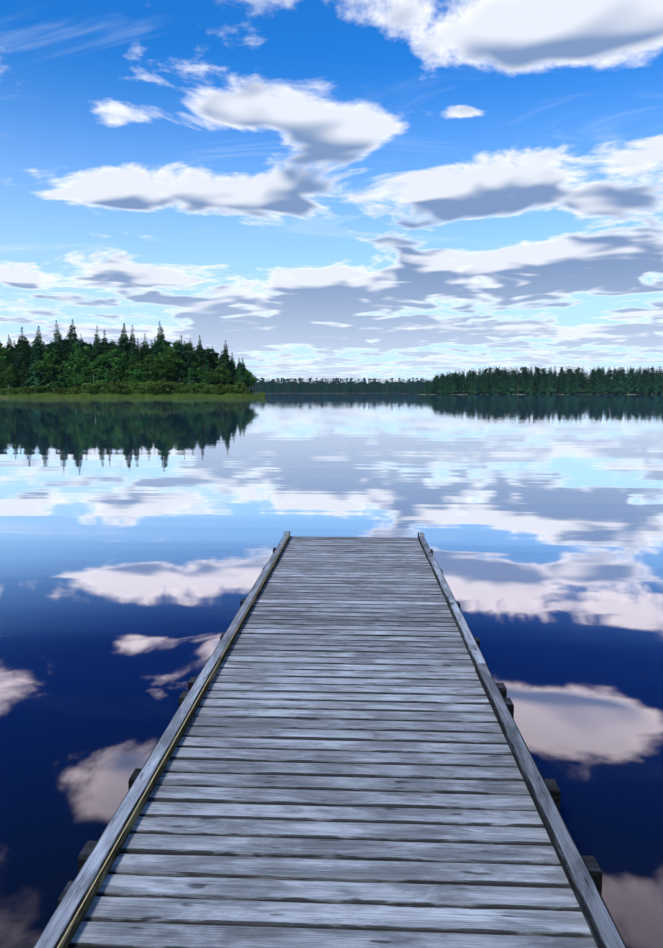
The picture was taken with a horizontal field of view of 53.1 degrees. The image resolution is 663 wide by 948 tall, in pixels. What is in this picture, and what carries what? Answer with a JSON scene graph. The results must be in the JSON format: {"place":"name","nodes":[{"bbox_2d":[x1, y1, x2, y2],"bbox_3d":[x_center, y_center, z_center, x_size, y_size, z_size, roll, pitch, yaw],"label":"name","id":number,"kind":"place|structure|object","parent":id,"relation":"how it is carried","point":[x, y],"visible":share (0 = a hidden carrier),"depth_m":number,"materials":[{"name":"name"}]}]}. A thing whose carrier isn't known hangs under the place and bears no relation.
{"place":"outdoors","nodes":[
{"label":"outdoors","id":0,"kind":"place"},
{"bbox_2d":[0,393,662,947],"bbox_3d":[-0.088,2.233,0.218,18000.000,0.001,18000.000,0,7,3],"label":"lake water","id":1,"kind":"structure","parent":0,"point":[140,539],"depth_m":8.79,"materials":[{"name":"blue liquid"}]},
{"bbox_2d":[7,392,265,397],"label":"green reeds","id":2,"kind":"object","parent":1,"relation":"in","point":[176,395],"visible":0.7,"depth_m":247.31,"materials":[{"name":"green plant"}]},
{"bbox_2d":[33,531,626,947],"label":"dock","id":3,"kind":"object","parent":1,"relation":"in","point":[340,756],"visible":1,"depth_m":2.93,"materials":[{"name":"grey wood"}]},
{"bbox_2d":[0,0,662,383],"label":"sky","id":4,"kind":"structure","parent":0,"point":[356,189],"materials":[{"name":"blue"}]},
{"bbox_2d":[253,392,420,392],"bbox_3d":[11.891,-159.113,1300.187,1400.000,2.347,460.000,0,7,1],"label":"shore ground","id":5,"kind":"structure","parent":0,"point":[328,392],"depth_m":1108.98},
{"bbox_2d":[250,380,431,391],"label":"trees","id":6,"kind":"object","parent":5,"relation":"on","point":[333,382],"visible":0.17,"depth_m":1112.16,"materials":[{"name":"green plant"}]},
{"bbox_2d":[419,393,661,394],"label":"shore ground","id":7,"kind":"structure","parent":0,"point":[545,394],"depth_m":559.56,"materials":[{"name":"green plant"}]},
{"bbox_2d":[459,372,467,393],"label":"spruce","id":8,"kind":"object","parent":7,"relation":"on","point":[463,386],"visible":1,"depth_m":557.55,"materials":[{"name":"green plant"}]},
{"bbox_2d":[468,371,477,394],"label":"spruce","id":9,"kind":"object","parent":7,"relation":"on","point":[472,384],"visible":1,"depth_m":556.10,"materials":[{"name":"green plant"}]},
{"bbox_2d":[492,368,503,394],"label":"spruce","id":10,"kind":"object","parent":7,"relation":"on","point":[495,386],"visible":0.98,"depth_m":556.49,"materials":[{"name":"green plant"}]},
{"bbox_2d":[498,373,508,393],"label":"spruce","id":11,"kind":"object","parent":7,"relation":"on","point":[503,387],"visible":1,"depth_m":555.78,"materials":[{"name":"green plant"}]},
{"bbox_2d":[507,374,514,394],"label":"spruce","id":12,"kind":"object","parent":7,"relation":"on","point":[511,388],"visible":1,"depth_m":556.85,"materials":[{"name":"green plant"}]},
{"bbox_2d":[514,368,519,393],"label":"spruce","id":13,"kind":"object","parent":7,"relation":"on","point":[517,388],"visible":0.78,"depth_m":561.86,"materials":[{"name":"green plant"}]},
{"bbox_2d":[535,372,544,394],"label":"spruce","id":14,"kind":"object","parent":7,"relation":"on","point":[540,386],"visible":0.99,"depth_m":557.94,"materials":[{"name":"green plant"}]},
{"bbox_2d":[545,371,553,394],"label":"spruce","id":15,"kind":"object","parent":7,"relation":"on","point":[551,389],"visible":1,"depth_m":556.27,"materials":[{"name":"green plant"}]},
{"bbox_2d":[553,372,560,394],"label":"spruce","id":16,"kind":"object","parent":7,"relation":"on","point":[557,385],"visible":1,"depth_m":556.80,"materials":[{"name":"green plant"}]},
{"bbox_2d":[564,372,573,394],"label":"spruce","id":17,"kind":"object","parent":7,"relation":"on","point":[566,388],"visible":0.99,"depth_m":555.85,"materials":[{"name":"green plant"}]},
{"bbox_2d":[570,369,581,393],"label":"spruce","id":18,"kind":"object","parent":7,"relation":"on","point":[575,384],"visible":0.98,"depth_m":555.35,"materials":[{"name":"green plant"}]},
{"bbox_2d":[582,370,588,393],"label":"spruce","id":19,"kind":"object","parent":7,"relation":"on","point":[585,389],"visible":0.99,"depth_m":556.73,"materials":[{"name":"green plant"}]},
{"bbox_2d":[586,369,596,394],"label":"spruce","id":20,"kind":"object","parent":7,"relation":"on","point":[593,383],"visible":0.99,"depth_m":555.56,"materials":[{"name":"green plant"}]},
{"bbox_2d":[599,370,608,394],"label":"spruce","id":21,"kind":"object","parent":7,"relation":"on","point":[603,387],"visible":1,"depth_m":554.45,"materials":[{"name":"green plant"}]},
{"bbox_2d":[606,373,612,391],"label":"spruce","id":22,"kind":"object","parent":7,"relation":"on","point":[608,385],"visible":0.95,"depth_m":557.09,"materials":[{"name":"green plant"}]},
{"bbox_2d":[609,369,619,394],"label":"spruce","id":23,"kind":"object","parent":7,"relation":"on","point":[614,389],"visible":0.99,"depth_m":554.59,"materials":[{"name":"green plant"}]},
{"bbox_2d":[625,367,634,392],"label":"spruce","id":24,"kind":"object","parent":7,"relation":"on","point":[629,384],"visible":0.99,"depth_m":563.71,"materials":[{"name":"green plant"}]},
{"bbox_2d":[631,368,642,394],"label":"spruce","id":25,"kind":"object","parent":7,"relation":"on","point":[637,383],"visible":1,"depth_m":555.22,"materials":[{"name":"green plant"}]},
{"bbox_2d":[651,372,661,394],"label":"spruce","id":26,"kind":"object","parent":7,"relation":"on","point":[656,389],"visible":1,"depth_m":555.73,"materials":[{"name":"green plant"}]},
{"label":"peninsula ground","id":27,"kind":"structure","parent":0,"visible":0},
{"bbox_2d":[0,356,8,381],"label":"deciduous tree","id":28,"kind":"object","parent":27,"relation":"on","point":[3,360],"visible":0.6,"depth_m":257.15,"materials":[{"name":"green plant"}]},
{"bbox_2d":[0,346,12,388],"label":"conifer tree","id":29,"kind":"object","parent":27,"relation":"on","point":[7,353],"visible":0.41,"depth_m":258.83,"materials":[{"name":"green plant"}]},
{"bbox_2d":[0,364,18,383],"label":"deciduous tree","id":30,"kind":"object","parent":27,"relation":"on","point":[10,373],"visible":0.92,"depth_m":254.02,"materials":[{"name":"green plant"}]},
{"bbox_2d":[0,368,18,386],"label":"deciduous tree","id":31,"kind":"object","parent":27,"relation":"on","point":[10,380],"visible":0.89,"depth_m":254.11,"materials":[{"name":"green plant"}]},
{"bbox_2d":[0,344,19,362],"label":"tree","id":32,"kind":"object","parent":27,"relation":"on","point":[3,350],"visible":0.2,"depth_m":262.31,"materials":[{"name":"green plant"}]},
{"bbox_2d":[3,354,17,388],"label":"conifer tree","id":33,"kind":"object","parent":27,"relation":"on","point":[9,363],"visible":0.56,"depth_m":256.11,"materials":[{"name":"green plant"}]},
{"bbox_2d":[6,387,25,394],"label":"bush","id":34,"kind":"object","parent":27,"relation":"on","point":[10,389],"visible":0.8,"depth_m":250.20,"materials":[{"name":"green plant"}]},
{"bbox_2d":[14,352,24,372],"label":"tree","id":35,"kind":"object","parent":27,"relation":"on","point":[19,356],"visible":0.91,"depth_m":256.23,"materials":[{"name":"green plant"}]},
{"bbox_2d":[15,327,27,353],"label":"conifer tree","id":36,"kind":"object","parent":27,"relation":"on","point":[20,347],"visible":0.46,"depth_m":269.76,"materials":[{"name":"green plant"}]},
{"bbox_2d":[16,348,29,390],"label":"conifer tree","id":37,"kind":"object","parent":27,"relation":"on","point":[22,367],"visible":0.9,"depth_m":256.50,"materials":[{"name":"green plant"}]},
{"bbox_2d":[18,350,31,387],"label":"conifer tree","id":38,"kind":"object","parent":27,"relation":"on","point":[27,357],"visible":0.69,"depth_m":256.93,"materials":[{"name":"green plant"}]},
{"bbox_2d":[23,386,40,394],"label":"bush","id":39,"kind":"object","parent":27,"relation":"on","point":[31,389],"visible":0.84,"depth_m":250.59,"materials":[{"name":"green plant"}]},
{"bbox_2d":[26,343,42,387],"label":"conifer tree","id":40,"kind":"object","parent":27,"relation":"on","point":[34,379],"visible":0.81,"depth_m":255.97,"materials":[{"name":"green plant"}]},
{"bbox_2d":[30,326,45,386],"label":"conifer tree","id":41,"kind":"object","parent":27,"relation":"on","point":[39,345],"visible":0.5,"depth_m":261.50,"materials":[{"name":"green plant"}]},
{"bbox_2d":[32,349,66,376],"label":"deciduous tree","id":42,"kind":"object","parent":27,"relation":"on","point":[38,364],"visible":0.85,"depth_m":253.24,"materials":[{"name":"green plant"}]},
{"bbox_2d":[39,341,62,392],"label":"conifer tree","id":43,"kind":"object","parent":27,"relation":"on","point":[45,379],"visible":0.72,"depth_m":255.10,"materials":[{"name":"green plant"}]},
{"bbox_2d":[51,341,63,352],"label":"tree","id":44,"kind":"object","parent":27,"relation":"on","point":[55,344],"visible":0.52,"depth_m":259.05,"materials":[{"name":"green plant"}]},
{"bbox_2d":[53,321,62,347],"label":"conifer tree","id":45,"kind":"object","parent":27,"relation":"on","point":[57,336],"visible":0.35,"depth_m":266.73,"materials":[{"name":"green plant"}]},
{"bbox_2d":[55,346,65,381],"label":"conifer tree","id":46,"kind":"object","parent":27,"relation":"on","point":[59,358],"visible":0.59,"depth_m":257.05,"materials":[{"name":"green plant"}]},
{"bbox_2d":[52,386,71,394],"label":"bush","id":47,"kind":"object","parent":27,"relation":"on","point":[60,389],"visible":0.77,"depth_m":249.72,"materials":[{"name":"green plant"}]},
{"bbox_2d":[59,342,69,388],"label":"conifer tree","id":48,"kind":"object","parent":27,"relation":"on","point":[66,348],"visible":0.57,"depth_m":256.74,"materials":[{"name":"green plant"}]},
{"bbox_2d":[55,368,77,387],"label":"deciduous tree","id":49,"kind":"object","parent":27,"relation":"on","point":[64,375],"visible":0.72,"depth_m":253.99,"materials":[{"name":"green plant"}]},
{"bbox_2d":[65,319,78,351],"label":"conifer tree","id":50,"kind":"object","parent":27,"relation":"on","point":[70,336],"visible":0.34,"depth_m":264.16,"materials":[{"name":"green plant"}]},
{"bbox_2d":[65,342,80,387],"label":"conifer tree","id":51,"kind":"object","parent":27,"relation":"on","point":[72,350],"visible":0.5,"depth_m":255.92,"materials":[{"name":"green plant"}]},
{"bbox_2d":[65,370,82,386],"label":"deciduous tree","id":52,"kind":"object","parent":27,"relation":"on","point":[74,377],"visible":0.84,"depth_m":252.78,"materials":[{"name":"green plant"}]},
{"bbox_2d":[67,341,86,353],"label":"tree","id":53,"kind":"object","parent":27,"relation":"on","point":[78,344],"visible":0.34,"depth_m":260.97,"materials":[{"name":"green plant"}]},
{"bbox_2d":[61,343,97,386],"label":"deciduous tree","id":54,"kind":"object","parent":27,"relation":"on","point":[84,360],"visible":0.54,"depth_m":255.28,"materials":[{"name":"green plant"}]},
{"bbox_2d":[62,347,99,373],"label":"deciduous tree","id":55,"kind":"object","parent":27,"relation":"on","point":[80,364],"visible":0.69,"depth_m":254.13,"materials":[{"name":"green plant"}]},
{"bbox_2d":[74,371,95,386],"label":"deciduous tree","id":56,"kind":"object","parent":27,"relation":"on","point":[83,376],"visible":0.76,"depth_m":252.32,"materials":[{"name":"green plant"}]},
{"bbox_2d":[86,348,95,382],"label":"conifer tree","id":57,"kind":"object","parent":27,"relation":"on","point":[89,354],"visible":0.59,"depth_m":255.51,"materials":[{"name":"green plant"}]},
{"bbox_2d":[80,362,104,382],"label":"deciduous tree","id":58,"kind":"object","parent":27,"relation":"on","point":[95,371],"visible":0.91,"depth_m":252.06,"materials":[{"name":"green plant"}]},
{"bbox_2d":[80,382,104,394],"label":"bush","id":59,"kind":"object","parent":27,"relation":"on","point":[89,386],"visible":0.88,"depth_m":247.57,"materials":[{"name":"green plant"}]},
{"bbox_2d":[93,327,101,353],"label":"conifer tree","id":60,"kind":"object","parent":27,"relation":"on","point":[97,341],"visible":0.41,"depth_m":267.71,"materials":[{"name":"green plant"}]},
{"bbox_2d":[95,346,102,368],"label":"tree","id":61,"kind":"object","parent":27,"relation":"on","point":[98,350],"visible":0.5,"depth_m":257.30,"materials":[{"name":"green plant"}]},
{"bbox_2d":[95,342,114,381],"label":"conifer tree","id":62,"kind":"object","parent":27,"relation":"on","point":[105,353],"visible":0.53,"depth_m":255.76,"materials":[{"name":"green plant"}]},
{"bbox_2d":[99,369,118,383],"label":"deciduous tree","id":63,"kind":"object","parent":27,"relation":"on","point":[107,379],"visible":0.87,"depth_m":252.03,"materials":[{"name":"green plant"}]},
{"bbox_2d":[94,348,130,378],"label":"deciduous tree","id":64,"kind":"object","parent":27,"relation":"on","point":[119,361],"visible":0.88,"depth_m":253.90,"materials":[{"name":"green plant"}]},
{"bbox_2d":[101,380,130,394],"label":"bush","id":65,"kind":"object","parent":27,"relation":"on","point":[114,386],"visible":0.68,"depth_m":248.22,"materials":[{"name":"green plant"}]},
{"bbox_2d":[108,365,128,382],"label":"deciduous tree","id":66,"kind":"object","parent":27,"relation":"on","point":[126,373],"visible":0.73,"depth_m":254.12,"materials":[{"name":"green plant"}]},
{"bbox_2d":[116,323,130,359],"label":"conifer tree","id":67,"kind":"object","parent":27,"relation":"on","point":[122,340],"visible":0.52,"depth_m":263.02,"materials":[{"name":"green plant"}]},
{"bbox_2d":[115,382,139,393],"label":"bush","id":68,"kind":"object","parent":27,"relation":"on","point":[126,385],"visible":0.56,"depth_m":248.78,"materials":[{"name":"green plant"}]},
{"bbox_2d":[126,341,134,379],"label":"conifer tree","id":69,"kind":"object","parent":27,"relation":"on","point":[132,353],"visible":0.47,"depth_m":258.73,"materials":[{"name":"green plant"}]},
{"bbox_2d":[125,357,139,378],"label":"deciduous tree","id":70,"kind":"object","parent":27,"relation":"on","point":[130,366],"visible":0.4,"depth_m":255.20,"materials":[{"name":"green plant"}]},
{"bbox_2d":[129,325,137,352],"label":"conifer tree","id":71,"kind":"object","parent":27,"relation":"on","point":[133,340],"visible":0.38,"depth_m":265.51,"materials":[{"name":"green plant"}]},
{"bbox_2d":[127,371,142,381],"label":"deciduous tree","id":72,"kind":"object","parent":27,"relation":"on","point":[131,379],"visible":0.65,"depth_m":252.56,"materials":[{"name":"green plant"}]},
{"bbox_2d":[127,383,148,393],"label":"bush","id":73,"kind":"object","parent":27,"relation":"on","point":[137,391],"visible":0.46,"depth_m":248.40,"materials":[{"name":"green plant"}]},
{"bbox_2d":[127,360,154,381],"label":"deciduous tree","id":74,"kind":"object","parent":27,"relation":"on","point":[133,372],"visible":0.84,"depth_m":251.84,"materials":[{"name":"green plant"}]},
{"bbox_2d":[136,341,152,381],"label":"conifer tree","id":75,"kind":"object","parent":27,"relation":"on","point":[142,352],"visible":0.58,"depth_m":255.48,"materials":[{"name":"green plant"}]},
{"bbox_2d":[133,355,158,380],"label":"deciduous tree","id":76,"kind":"object","parent":27,"relation":"on","point":[149,361],"visible":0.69,"depth_m":251.99,"materials":[{"name":"green plant"}]},
{"bbox_2d":[140,382,164,395],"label":"bush","id":77,"kind":"object","parent":27,"relation":"on","point":[145,388],"visible":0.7,"depth_m":247.89,"materials":[{"name":"green plant"}]},
{"bbox_2d":[152,345,162,394],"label":"tree","id":78,"kind":"object","parent":27,"relation":"on","point":[156,351],"visible":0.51,"depth_m":255.12,"materials":[{"name":"green plant"}]},
{"bbox_2d":[153,321,166,377],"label":"conifer tree","id":79,"kind":"object","parent":27,"relation":"on","point":[161,340],"visible":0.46,"depth_m":258.84,"materials":[{"name":"green plant"}]},
{"bbox_2d":[146,355,176,381],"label":"deciduous tree","id":80,"kind":"object","parent":27,"relation":"on","point":[154,367],"visible":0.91,"depth_m":251.76,"materials":[{"name":"green plant"}]},
{"bbox_2d":[147,381,181,394],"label":"bush","id":81,"kind":"object","parent":27,"relation":"on","point":[164,385],"visible":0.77,"depth_m":247.61,"materials":[{"name":"green plant"}]},
{"bbox_2d":[153,366,179,378],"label":"deciduous tree","id":82,"kind":"object","parent":27,"relation":"on","point":[168,372],"visible":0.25,"depth_m":254.59,"materials":[{"name":"green plant"}]},
{"bbox_2d":[156,351,177,380],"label":"deciduous tree","id":83,"kind":"object","parent":27,"relation":"on","point":[167,374],"visible":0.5,"depth_m":254.50,"materials":[{"name":"green plant"}]},
{"bbox_2d":[154,342,184,373],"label":"deciduous tree","id":84,"kind":"object","parent":27,"relation":"on","point":[168,354],"visible":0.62,"depth_m":254.68,"materials":[{"name":"green plant"}]},
{"bbox_2d":[170,368,185,384],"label":"conifer tree","id":85,"kind":"object","parent":27,"relation":"on","point":[178,375],"visible":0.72,"depth_m":257.56,"materials":[{"name":"green plant"}]},
{"bbox_2d":[174,345,192,378],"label":"tree","id":86,"kind":"object","parent":27,"relation":"on","point":[179,351],"visible":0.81,"depth_m":256.40,"materials":[{"name":"green plant"}]},
{"bbox_2d":[179,348,188,384],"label":"conifer tree","id":87,"kind":"object","parent":27,"relation":"on","point":[185,369],"visible":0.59,"depth_m":257.76,"materials":[{"name":"green plant"}]},
{"bbox_2d":[179,351,189,375],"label":"tree","id":88,"kind":"object","parent":27,"relation":"on","point":[186,358],"visible":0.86,"depth_m":256.96,"materials":[{"name":"green plant"}]},
{"bbox_2d":[184,352,198,385],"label":"conifer tree","id":89,"kind":"object","parent":27,"relation":"on","point":[192,380],"visible":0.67,"depth_m":257.25,"materials":[{"name":"green plant"}]},
{"bbox_2d":[183,362,203,380],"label":"deciduous tree","id":90,"kind":"object","parent":27,"relation":"on","point":[195,364],"visible":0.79,"depth_m":256.97,"materials":[{"name":"green plant"}]},
{"bbox_2d":[193,345,202,382],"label":"conifer tree","id":91,"kind":"object","parent":27,"relation":"on","point":[196,355],"visible":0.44,"depth_m":261.33,"materials":[{"name":"green plant"}]},
{"bbox_2d":[187,381,209,392],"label":"bush","id":92,"kind":"object","parent":27,"relation":"on","point":[195,385],"visible":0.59,"depth_m":253.49,"materials":[{"name":"green plant"}]},
{"bbox_2d":[197,384,213,393],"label":"bush","id":93,"kind":"object","parent":27,"relation":"on","point":[207,388],"visible":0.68,"depth_m":253.21,"materials":[{"name":"green plant"}]},
{"bbox_2d":[197,349,214,371],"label":"tree","id":94,"kind":"object","parent":27,"relation":"on","point":[200,358],"visible":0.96,"depth_m":257.06,"materials":[{"name":"green plant"}]},
{"bbox_2d":[200,356,215,389],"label":"conifer tree","id":95,"kind":"object","parent":27,"relation":"on","point":[207,365],"visible":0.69,"depth_m":257.62,"materials":[{"name":"green plant"}]},
{"bbox_2d":[201,348,216,364],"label":"tree","id":96,"kind":"object","parent":27,"relation":"on","point":[211,350],"visible":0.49,"depth_m":261.19,"materials":[{"name":"green plant"}]},
{"bbox_2d":[207,363,231,384],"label":"deciduous tree","id":97,"kind":"object","parent":27,"relation":"on","point":[216,376],"visible":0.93,"depth_m":257.62,"materials":[{"name":"green plant"}]},
{"bbox_2d":[216,384,232,393],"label":"bush","id":98,"kind":"object","parent":27,"relation":"on","point":[223,385],"visible":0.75,"depth_m":254.52,"materials":[{"name":"green plant"}]},
{"bbox_2d":[217,340,232,383],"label":"conifer tree","id":99,"kind":"object","parent":27,"relation":"on","point":[224,355],"visible":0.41,"depth_m":262.86,"materials":[{"name":"green plant"}]},
{"bbox_2d":[218,359,232,376],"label":"tree","id":100,"kind":"object","parent":27,"relation":"on","point":[227,366],"visible":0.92,"depth_m":258.98,"materials":[{"name":"green plant"}]},
{"bbox_2d":[219,368,237,385],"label":"deciduous tree","id":101,"kind":"object","parent":27,"relation":"on","point":[232,378],"visible":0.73,"depth_m":259.47,"materials":[{"name":"green plant"}]},
{"bbox_2d":[229,352,236,384],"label":"conifer tree","id":102,"kind":"object","parent":27,"relation":"on","point":[232,364],"visible":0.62,"depth_m":265.38,"materials":[{"name":"green plant"}]},
{"bbox_2d":[225,381,245,393],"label":"bush","id":103,"kind":"object","parent":27,"relation":"on","point":[238,384],"visible":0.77,"depth_m":259.03,"materials":[{"name":"green plant"}]},
{"bbox_2d":[235,358,246,391],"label":"conifer tree","id":104,"kind":"object","parent":27,"relation":"on","point":[239,374],"visible":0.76,"depth_m":262.06,"materials":[{"name":"green plant"}]},
{"bbox_2d":[244,370,258,390],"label":"deciduous tree","id":105,"kind":"object","parent":27,"relation":"on","point":[247,378],"visible":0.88,"depth_m":268.96,"materials":[{"name":"green plant"}]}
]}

